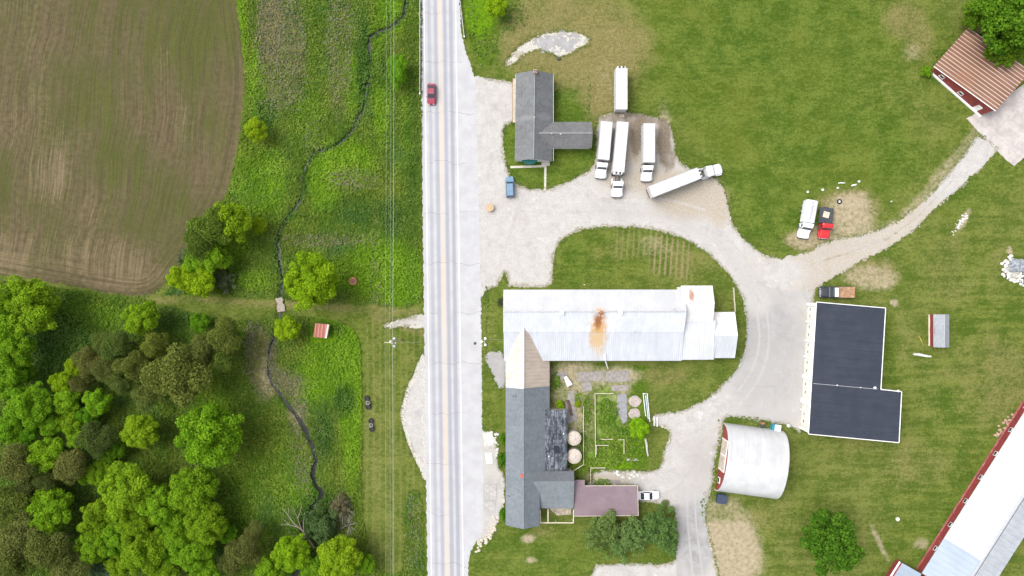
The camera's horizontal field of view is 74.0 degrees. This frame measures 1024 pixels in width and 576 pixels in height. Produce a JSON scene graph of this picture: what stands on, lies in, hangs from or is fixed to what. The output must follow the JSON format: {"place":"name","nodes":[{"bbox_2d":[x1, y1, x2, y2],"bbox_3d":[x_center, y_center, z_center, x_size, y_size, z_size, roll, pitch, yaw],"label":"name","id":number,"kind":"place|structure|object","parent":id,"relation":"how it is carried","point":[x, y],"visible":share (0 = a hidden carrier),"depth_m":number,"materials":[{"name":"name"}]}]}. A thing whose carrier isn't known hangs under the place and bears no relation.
{"place":"outdoors","nodes":[
{"label":"outdoors","id":0,"kind":"place"},
{"bbox_2d":[0,0,244,295],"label":"crop field","id":1,"kind":"structure","parent":0,"point":[120,127],"depth_m":153.00,"materials":[{"name":"soil"}]},
{"bbox_2d":[267,0,406,575],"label":"stream","id":2,"kind":"structure","parent":0,"point":[312,445],"depth_m":153.36,"materials":[{"name":"liquid"}]},
{"bbox_2d":[420,0,483,575],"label":"road","id":3,"kind":"structure","parent":0,"point":[440,257],"depth_m":152.99,"materials":[{"name":"grey asphalt"}]},
{"bbox_2d":[423,0,431,575],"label":"road marking","id":4,"kind":"object","parent":3,"relation":"on","point":[427,288],"visible":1,"depth_m":152.98,"materials":[{"name":"paint"}]},
{"bbox_2d":[438,0,446,575],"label":"road marking","id":5,"kind":"object","parent":3,"relation":"on","point":[442,283],"visible":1,"depth_m":152.98,"materials":[{"name":"yellow paint"}]},
{"bbox_2d":[440,0,448,575],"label":"road marking","id":6,"kind":"object","parent":3,"relation":"on","point":[444,287],"visible":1,"depth_m":152.98,"materials":[{"name":"yellow paint"}]},
{"bbox_2d":[455,0,463,575],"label":"road marking","id":7,"kind":"object","parent":3,"relation":"on","point":[459,287],"visible":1,"depth_m":152.98,"materials":[{"name":"paint"}]},
{"bbox_2d":[0,0,1023,575],"bbox_3d":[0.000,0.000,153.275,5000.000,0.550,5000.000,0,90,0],"label":"ground","id":8,"kind":"structure","parent":0,"point":[776,110],"depth_m":153.00,"materials":[{"name":"green plant"}]},
{"bbox_2d":[0,415,24,444],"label":"broadleaf tree","id":9,"kind":"object","parent":8,"relation":"on","point":[7,429],"visible":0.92,"depth_m":146.54,"materials":[{"name":"green plant"}]},
{"bbox_2d":[0,364,27,399],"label":"broadleaf tree","id":10,"kind":"object","parent":8,"relation":"on","point":[10,378],"visible":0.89,"depth_m":145.02,"materials":[{"name":"green plant"}]},
{"bbox_2d":[0,485,33,525],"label":"round tree","id":11,"kind":"object","parent":8,"relation":"on","point":[14,506],"visible":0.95,"depth_m":143.19,"materials":[{"name":"green plant"}]},
{"bbox_2d":[0,548,35,575],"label":"round tree","id":12,"kind":"object","parent":8,"relation":"on","point":[16,566],"visible":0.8,"depth_m":143.64,"materials":[{"name":"green plant"}]},
{"bbox_2d":[0,322,38,367],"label":"broadleaf tree","id":13,"kind":"object","parent":8,"relation":"on","point":[15,348],"visible":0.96,"depth_m":144.36,"materials":[{"name":"green plant"}]},
{"bbox_2d":[0,443,39,482],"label":"round tree","id":14,"kind":"object","parent":8,"relation":"on","point":[17,467],"visible":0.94,"depth_m":143.22,"materials":[{"name":"green plant"}]},
{"bbox_2d":[0,510,43,562],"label":"round tree","id":15,"kind":"object","parent":8,"relation":"on","point":[21,533],"visible":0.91,"depth_m":142.94,"materials":[{"name":"green plant"}]},
{"bbox_2d":[2,381,53,429],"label":"broadleaf tree","id":16,"kind":"object","parent":8,"relation":"on","point":[33,403],"visible":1,"depth_m":144.44,"materials":[{"name":"green plant"}]},
{"bbox_2d":[0,275,61,334],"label":"broadleaf tree","id":17,"kind":"object","parent":8,"relation":"on","point":[29,302],"visible":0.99,"depth_m":142.84,"materials":[{"name":"green plant"}]},
{"bbox_2d":[24,436,64,472],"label":"broadleaf tree","id":18,"kind":"object","parent":8,"relation":"on","point":[46,450],"visible":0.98,"depth_m":145.81,"materials":[{"name":"green plant"}]},
{"bbox_2d":[30,468,58,491],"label":"round tree","id":19,"kind":"object","parent":8,"relation":"on","point":[48,479],"visible":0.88,"depth_m":145.96,"materials":[{"name":"green plant"}]},
{"bbox_2d":[22,488,74,533],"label":"broadleaf tree","id":20,"kind":"object","parent":8,"relation":"on","point":[49,511],"visible":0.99,"depth_m":144.63,"materials":[{"name":"green plant"}]},
{"bbox_2d":[24,530,73,568],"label":"round tree","id":21,"kind":"object","parent":8,"relation":"on","point":[46,547],"visible":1,"depth_m":142.00,"materials":[{"name":"green plant"}]},
{"bbox_2d":[38,411,62,436],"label":"broadleaf tree","id":22,"kind":"object","parent":8,"relation":"on","point":[47,425],"visible":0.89,"depth_m":146.83,"materials":[{"name":"green plant"}]},
{"bbox_2d":[47,371,71,392],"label":"broadleaf tree","id":23,"kind":"object","parent":8,"relation":"on","point":[60,380],"visible":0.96,"depth_m":147.98,"materials":[{"name":"green plant"}]},
{"bbox_2d":[52,386,82,414],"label":"broadleaf tree","id":24,"kind":"object","parent":8,"relation":"on","point":[65,401],"visible":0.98,"depth_m":146.72,"materials":[{"name":"green plant"}]},
{"bbox_2d":[55,410,81,434],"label":"broadleaf tree","id":25,"kind":"object","parent":8,"relation":"on","point":[69,425],"visible":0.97,"depth_m":147.26,"materials":[{"name":"green plant"}]},
{"bbox_2d":[49,541,94,575],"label":"round tree","id":26,"kind":"object","parent":8,"relation":"on","point":[67,566],"visible":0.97,"depth_m":143.49,"materials":[{"name":"green plant"}]},
{"bbox_2d":[52,448,92,484],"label":"round tree","id":27,"kind":"object","parent":8,"relation":"on","point":[72,468],"visible":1,"depth_m":144.34,"materials":[{"name":"green plant"}]},
{"bbox_2d":[70,345,103,378],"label":"round tree","id":28,"kind":"object","parent":8,"relation":"on","point":[88,362],"visible":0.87,"depth_m":146.27,"materials":[{"name":"green plant"}]},
{"bbox_2d":[72,528,111,564],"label":"broadleaf tree","id":29,"kind":"object","parent":8,"relation":"on","point":[88,549],"visible":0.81,"depth_m":144.84,"materials":[{"name":"green plant"}]},
{"bbox_2d":[73,420,118,459],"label":"round tree","id":30,"kind":"object","parent":8,"relation":"on","point":[101,432],"visible":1,"depth_m":144.89,"materials":[{"name":"green plant"}]},
{"bbox_2d":[81,388,112,417],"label":"broadleaf tree","id":31,"kind":"object","parent":8,"relation":"on","point":[99,404],"visible":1,"depth_m":146.99,"materials":[{"name":"green plant"}]},
{"bbox_2d":[85,462,110,485],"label":"broadleaf tree","id":32,"kind":"object","parent":8,"relation":"on","point":[95,474],"visible":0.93,"depth_m":147.49,"materials":[{"name":"green plant"}]},
{"bbox_2d":[76,498,120,542],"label":"broadleaf tree","id":33,"kind":"object","parent":8,"relation":"on","point":[96,516],"visible":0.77,"depth_m":145.31,"materials":[{"name":"green plant"}]},
{"bbox_2d":[89,354,119,381],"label":"round tree","id":34,"kind":"object","parent":8,"relation":"on","point":[106,365],"visible":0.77,"depth_m":145.43,"materials":[{"name":"green plant"}]},
{"bbox_2d":[100,521,123,556],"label":"broadleaf tree","id":35,"kind":"object","parent":8,"relation":"on","point":[113,541],"visible":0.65,"depth_m":145.21,"materials":[{"name":"green plant"}]},
{"bbox_2d":[99,330,134,364],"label":"round tree","id":36,"kind":"object","parent":8,"relation":"on","point":[111,339],"visible":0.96,"depth_m":144.46,"materials":[{"name":"green plant"}]},
{"bbox_2d":[103,553,133,575],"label":"broadleaf tree","id":37,"kind":"object","parent":8,"relation":"on","point":[113,567],"visible":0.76,"depth_m":147.02,"materials":[{"name":"green plant"}]},
{"bbox_2d":[104,372,134,395],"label":"round tree","id":38,"kind":"object","parent":8,"relation":"on","point":[120,388],"visible":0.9,"depth_m":145.93,"materials":[{"name":"green plant"}]},
{"bbox_2d":[97,460,154,519],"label":"broadleaf tree","id":39,"kind":"object","parent":8,"relation":"on","point":[122,488],"visible":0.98,"depth_m":143.35,"materials":[{"name":"green plant"}]},
{"bbox_2d":[111,349,151,382],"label":"round tree","id":40,"kind":"object","parent":8,"relation":"on","point":[136,364],"visible":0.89,"depth_m":144.55,"materials":[{"name":"green plant"}]},
{"bbox_2d":[114,508,155,543],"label":"broadleaf tree","id":41,"kind":"object","parent":8,"relation":"on","point":[131,525],"visible":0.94,"depth_m":144.99,"materials":[{"name":"green plant"}]},
{"bbox_2d":[119,414,159,448],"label":"broadleaf tree","id":42,"kind":"object","parent":8,"relation":"on","point":[140,435],"visible":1,"depth_m":145.99,"materials":[{"name":"green plant"}]},
{"bbox_2d":[120,301,159,334],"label":"broadleaf tree","id":43,"kind":"object","parent":8,"relation":"on","point":[142,318],"visible":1,"depth_m":145.87,"materials":[{"name":"green plant"}]},
{"bbox_2d":[119,525,166,575],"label":"broadleaf tree","id":44,"kind":"object","parent":8,"relation":"on","point":[136,553],"visible":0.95,"depth_m":144.28,"materials":[{"name":"green plant"}]},
{"bbox_2d":[130,381,166,410],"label":"round tree","id":45,"kind":"object","parent":8,"relation":"on","point":[140,391],"visible":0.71,"depth_m":145.82,"materials":[{"name":"green plant"}]},
{"bbox_2d":[139,331,169,357],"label":"round tree","id":46,"kind":"object","parent":8,"relation":"on","point":[151,338],"visible":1,"depth_m":146.48,"materials":[{"name":"green plant"}]},
{"bbox_2d":[135,483,175,524],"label":"broadleaf tree","id":47,"kind":"object","parent":8,"relation":"on","point":[157,498],"visible":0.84,"depth_m":144.46,"materials":[{"name":"green plant"}]},
{"bbox_2d":[153,513,187,550],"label":"broadleaf tree","id":48,"kind":"object","parent":8,"relation":"on","point":[169,532],"visible":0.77,"depth_m":145.63,"materials":[{"name":"green plant"}]},
{"bbox_2d":[139,342,212,406],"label":"round tree","id":49,"kind":"object","parent":8,"relation":"on","point":[181,377],"visible":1,"depth_m":140.07,"materials":[{"name":"green plant"}]},
{"bbox_2d":[165,263,190,290],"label":"broadleaf tree","id":50,"kind":"object","parent":8,"relation":"on","point":[173,278],"visible":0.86,"depth_m":147.12,"materials":[{"name":"green plant"}]},
{"bbox_2d":[168,532,215,572],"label":"broadleaf tree","id":51,"kind":"object","parent":8,"relation":"on","point":[184,550],"visible":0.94,"depth_m":144.56,"materials":[{"name":"green plant"}]},
{"bbox_2d":[167,465,219,511],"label":"broadleaf tree","id":52,"kind":"object","parent":8,"relation":"on","point":[201,494],"visible":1,"depth_m":143.54,"materials":[{"name":"green plant"}]},
{"bbox_2d":[180,333,212,371],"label":"round tree","id":53,"kind":"object","parent":8,"relation":"on","point":[193,346],"visible":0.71,"depth_m":144.08,"materials":[{"name":"green plant"}]},
{"bbox_2d":[183,230,215,262],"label":"round tree","id":54,"kind":"object","parent":8,"relation":"on","point":[198,252],"visible":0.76,"depth_m":143.78,"materials":[{"name":"green plant"}]},
{"bbox_2d":[184,267,215,297],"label":"broadleaf tree","id":55,"kind":"object","parent":8,"relation":"on","point":[201,281],"visible":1,"depth_m":146.37,"materials":[{"name":"green plant"}]},
{"bbox_2d":[189,558,220,575],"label":"broadleaf tree","id":56,"kind":"object","parent":8,"relation":"on","point":[208,569],"visible":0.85,"depth_m":146.12,"materials":[{"name":"green plant"}]},
{"bbox_2d":[183,501,228,546],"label":"broadleaf tree","id":57,"kind":"object","parent":8,"relation":"on","point":[205,519],"visible":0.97,"depth_m":144.39,"materials":[{"name":"green plant"}]},
{"bbox_2d":[173,402,244,467],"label":"broadleaf tree","id":58,"kind":"object","parent":8,"relation":"on","point":[208,428],"visible":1,"depth_m":140.97,"materials":[{"name":"green plant"}]},
{"bbox_2d":[185,206,232,249],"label":"round tree","id":59,"kind":"object","parent":8,"relation":"on","point":[197,222],"visible":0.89,"depth_m":143.20,"materials":[{"name":"green plant"}]},
{"bbox_2d":[0,0,423,575],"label":"meadow growth","id":60,"kind":"object","parent":8,"relation":"on","point":[340,164],"visible":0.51,"depth_m":152.69,"materials":[{"name":"green plant"}]},
{"bbox_2d":[194,244,233,273],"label":"broadleaf tree","id":61,"kind":"object","parent":8,"relation":"on","point":[216,257],"visible":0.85,"depth_m":145.84,"materials":[{"name":"green plant"}]},
{"bbox_2d":[205,315,242,354],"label":"round tree","id":62,"kind":"object","parent":8,"relation":"on","point":[225,335],"visible":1,"depth_m":143.48,"materials":[{"name":"green plant"}]},
{"bbox_2d":[210,348,240,372],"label":"round tree","id":63,"kind":"object","parent":8,"relation":"on","point":[222,360],"visible":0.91,"depth_m":145.46,"materials":[{"name":"green plant"}]},
{"bbox_2d":[208,201,253,243],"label":"broadleaf tree","id":64,"kind":"object","parent":8,"relation":"on","point":[232,211],"visible":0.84,"depth_m":144.28,"materials":[{"name":"green plant"}]},
{"bbox_2d":[224,532,260,569],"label":"round tree","id":65,"kind":"object","parent":8,"relation":"on","point":[238,549],"visible":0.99,"depth_m":145.20,"materials":[{"name":"green plant"}]},
{"bbox_2d":[243,116,267,143],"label":"broadleaf tree","id":66,"kind":"object","parent":8,"relation":"on","point":[254,127],"visible":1,"depth_m":147.91,"materials":[{"name":"green plant"}]},
{"bbox_2d":[254,554,285,575],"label":"broadleaf tree","id":67,"kind":"object","parent":8,"relation":"on","point":[266,566],"visible":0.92,"depth_m":146.55,"materials":[{"name":"green plant"}]},
{"bbox_2d":[274,315,301,340],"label":"broadleaf tree","id":68,"kind":"object","parent":8,"relation":"on","point":[284,326],"visible":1,"depth_m":147.37,"materials":[{"name":"green plant"}]},
{"bbox_2d":[270,533,310,572],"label":"broadleaf tree","id":69,"kind":"object","parent":8,"relation":"on","point":[294,557],"visible":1,"depth_m":145.80,"materials":[{"name":"green plant"}]},
{"bbox_2d":[283,250,339,311],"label":"broadleaf tree","id":70,"kind":"object","parent":8,"relation":"on","point":[313,282],"visible":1,"depth_m":143.17,"materials":[{"name":"green plant"}]},
{"bbox_2d":[304,501,338,546],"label":"shrub","id":71,"kind":"object","parent":8,"relation":"on","point":[324,528],"visible":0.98,"depth_m":149.25,"materials":[{"name":"green plant"}]},
{"bbox_2d":[316,534,363,575],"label":"broadleaf tree","id":72,"kind":"object","parent":8,"relation":"on","point":[339,555],"visible":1,"depth_m":144.50,"materials":[{"name":"green plant"}]},
{"bbox_2d":[387,54,406,90],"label":"broadleaf tree","id":73,"kind":"object","parent":8,"relation":"on","point":[395,72],"visible":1,"depth_m":148.51,"materials":[{"name":"green plant"}]},
{"bbox_2d":[383,315,425,470],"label":"gravel verge","id":74,"kind":"structure","parent":8,"relation":"on","point":[413,425],"depth_m":153.00,"materials":[{"name":"grey gravel"}]},
{"bbox_2d":[477,351,505,545],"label":"gravel apron","id":75,"kind":"object","parent":8,"relation":"on","point":[496,362],"visible":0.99,"depth_m":152.99,"materials":[{"name":"white gravel"}]},
{"bbox_2d":[506,328,573,528],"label":"long farmhouse","id":76,"kind":"object","parent":8,"relation":"on","point":[539,474],"visible":1,"depth_m":148.12,"materials":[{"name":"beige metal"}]},
{"bbox_2d":[505,29,589,66],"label":"gravel patch","id":77,"kind":"object","parent":8,"relation":"on","point":[562,42],"visible":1,"depth_m":153.00,"materials":[{"name":"grey gravel"}]},
{"bbox_2d":[515,69,592,165],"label":"farmhouse","id":78,"kind":"object","parent":8,"relation":"on","point":[540,134],"visible":1,"depth_m":149.03,"materials":[{"name":"beige"}]},
{"bbox_2d":[550,371,644,484],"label":"garden growth","id":79,"kind":"object","parent":8,"relation":"on","point":[612,444],"visible":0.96,"depth_m":152.66,"materials":[{"name":"green plant"}]},
{"bbox_2d":[583,508,620,552],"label":"shrub","id":80,"kind":"object","parent":8,"relation":"on","point":[609,534],"visible":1,"depth_m":148.45,"materials":[{"name":"green plant"}]},
{"bbox_2d":[574,480,638,515],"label":"carport","id":81,"kind":"object","parent":8,"relation":"on","point":[600,500],"visible":0.94,"depth_m":149.91,"materials":[{"name":"pink metal"}]},
{"bbox_2d":[613,66,627,113],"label":"box trailer","id":82,"kind":"object","parent":8,"relation":"on","point":[620,102],"visible":1,"depth_m":149.15,"materials":[{"name":"metal"}]},
{"bbox_2d":[608,515,650,564],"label":"shrub","id":83,"kind":"object","parent":8,"relation":"on","point":[629,536],"visible":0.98,"depth_m":148.88,"materials":[{"name":"green plant"}]},
{"bbox_2d":[474,76,815,575],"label":"gravel yard","id":84,"kind":"structure","parent":8,"relation":"on","point":[523,231],"depth_m":152.99,"materials":[{"name":"grey gravel"}]},
{"bbox_2d":[595,121,612,179],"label":"box truck","id":85,"kind":"object","parent":84,"relation":"on","point":[604,141],"visible":1,"depth_m":149.25,"materials":[{"name":"metal"}]},
{"bbox_2d":[611,121,628,174],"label":"box trailer","id":86,"kind":"object","parent":84,"relation":"on","point":[619,147],"visible":1,"depth_m":149.15,"materials":[{"name":"metal"}]},
{"bbox_2d":[640,123,654,181],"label":"box truck","id":87,"kind":"object","parent":84,"relation":"on","point":[647,135],"visible":1,"depth_m":149.25,"materials":[{"name":"metal"}]},
{"bbox_2d":[646,168,701,198],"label":"box trailer","id":88,"kind":"object","parent":84,"relation":"on","point":[674,182],"visible":1,"depth_m":149.15,"materials":[{"name":"metal"}]},
{"bbox_2d":[799,302,901,442],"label":"workshop","id":89,"kind":"structure","parent":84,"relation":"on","point":[845,394],"depth_m":148.50,"materials":[{"name":"metal"}]},
{"bbox_2d":[638,502,677,547],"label":"shrub","id":90,"kind":"object","parent":8,"relation":"on","point":[662,524],"visible":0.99,"depth_m":148.23,"materials":[{"name":"green plant"}]},
{"bbox_2d":[467,0,963,515],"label":"rough grass","id":91,"kind":"structure","parent":8,"relation":"on","point":[591,114],"depth_m":152.78,"materials":[{"name":"green plant"}]},
{"bbox_2d":[714,423,789,498],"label":"arched barn","id":92,"kind":"structure","parent":8,"relation":"on","point":[753,461],"depth_m":147.78,"materials":[{"name":"fabric"}]},
{"bbox_2d":[797,199,817,239],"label":"tank truck","id":93,"kind":"object","parent":8,"relation":"on","point":[808,215],"visible":1,"depth_m":150.26,"materials":[{"name":"metal"}]},
{"bbox_2d":[817,207,833,239],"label":"flatbed truck","id":94,"kind":"object","parent":8,"relation":"on","point":[825,226],"visible":1,"depth_m":151.81,"materials":[{"name":"metal"}]},
{"bbox_2d":[799,508,865,575],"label":"shade tree","id":95,"kind":"object","parent":8,"relation":"on","point":[834,542],"visible":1,"depth_m":142.65,"materials":[{"name":"green plant"}]},
{"bbox_2d":[818,285,854,298],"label":"flatbed truck","id":96,"kind":"object","parent":8,"relation":"on","point":[830,291],"visible":1,"depth_m":151.84,"materials":[{"name":"wood"}]},
{"bbox_2d":[885,559,920,575],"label":"annex shed","id":97,"kind":"structure","parent":8,"relation":"on","point":[898,568],"depth_m":150.40,"materials":[{"name":"white metal"}]},
{"bbox_2d":[916,399,1023,575],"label":"cattle barn","id":98,"kind":"structure","parent":8,"relation":"on","point":[981,532],"depth_m":149.44,"materials":[{"name":"metal"}]},
{"bbox_2d":[961,0,991,30],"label":"shade tree","id":99,"kind":"object","parent":8,"relation":"on","point":[971,19],"visible":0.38,"depth_m":148.05,"materials":[{"name":"green plant"}]},
{"bbox_2d":[930,28,1023,116],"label":"rusty barn","id":100,"kind":"structure","parent":8,"relation":"on","point":[969,76],"depth_m":149.66,"materials":[{"name":"orange metal"}]},
{"bbox_2d":[966,85,1023,165],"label":"concrete yard","id":101,"kind":"structure","parent":8,"relation":"on","point":[1001,127],"depth_m":152.99,"materials":[{"name":"grey concrete"}]},
{"bbox_2d":[971,0,1023,56],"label":"shade tree","id":102,"kind":"object","parent":8,"relation":"on","point":[1003,20],"visible":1,"depth_m":141.72,"materials":[{"name":"green plant"}]},
{"bbox_2d":[983,35,1023,68],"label":"shade tree","id":103,"kind":"object","parent":8,"relation":"on","point":[1010,58],"visible":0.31,"depth_m":146.66,"materials":[{"name":"green plant"}]},
{"bbox_2d":[1000,254,1023,282],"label":"rubble heap","id":104,"kind":"object","parent":8,"relation":"on","point":[1016,265],"visible":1,"depth_m":152.49,"materials":[{"name":"stone"}]},
{"bbox_2d":[503,286,737,368],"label":"dairy barn","id":105,"kind":"structure","parent":0,"point":[681,323],"depth_m":147.10,"materials":[{"name":"white metal"}]},
{"bbox_2d":[763,137,996,291],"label":"dirt track","id":106,"kind":"structure","parent":0,"point":[818,266],"depth_m":152.99,"materials":[{"name":"stone"}]},
{"bbox_2d":[928,314,948,347],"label":"garden shed","id":107,"kind":"structure","parent":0,"point":[938,330],"depth_m":150.86,"materials":[{"name":"white metal"}]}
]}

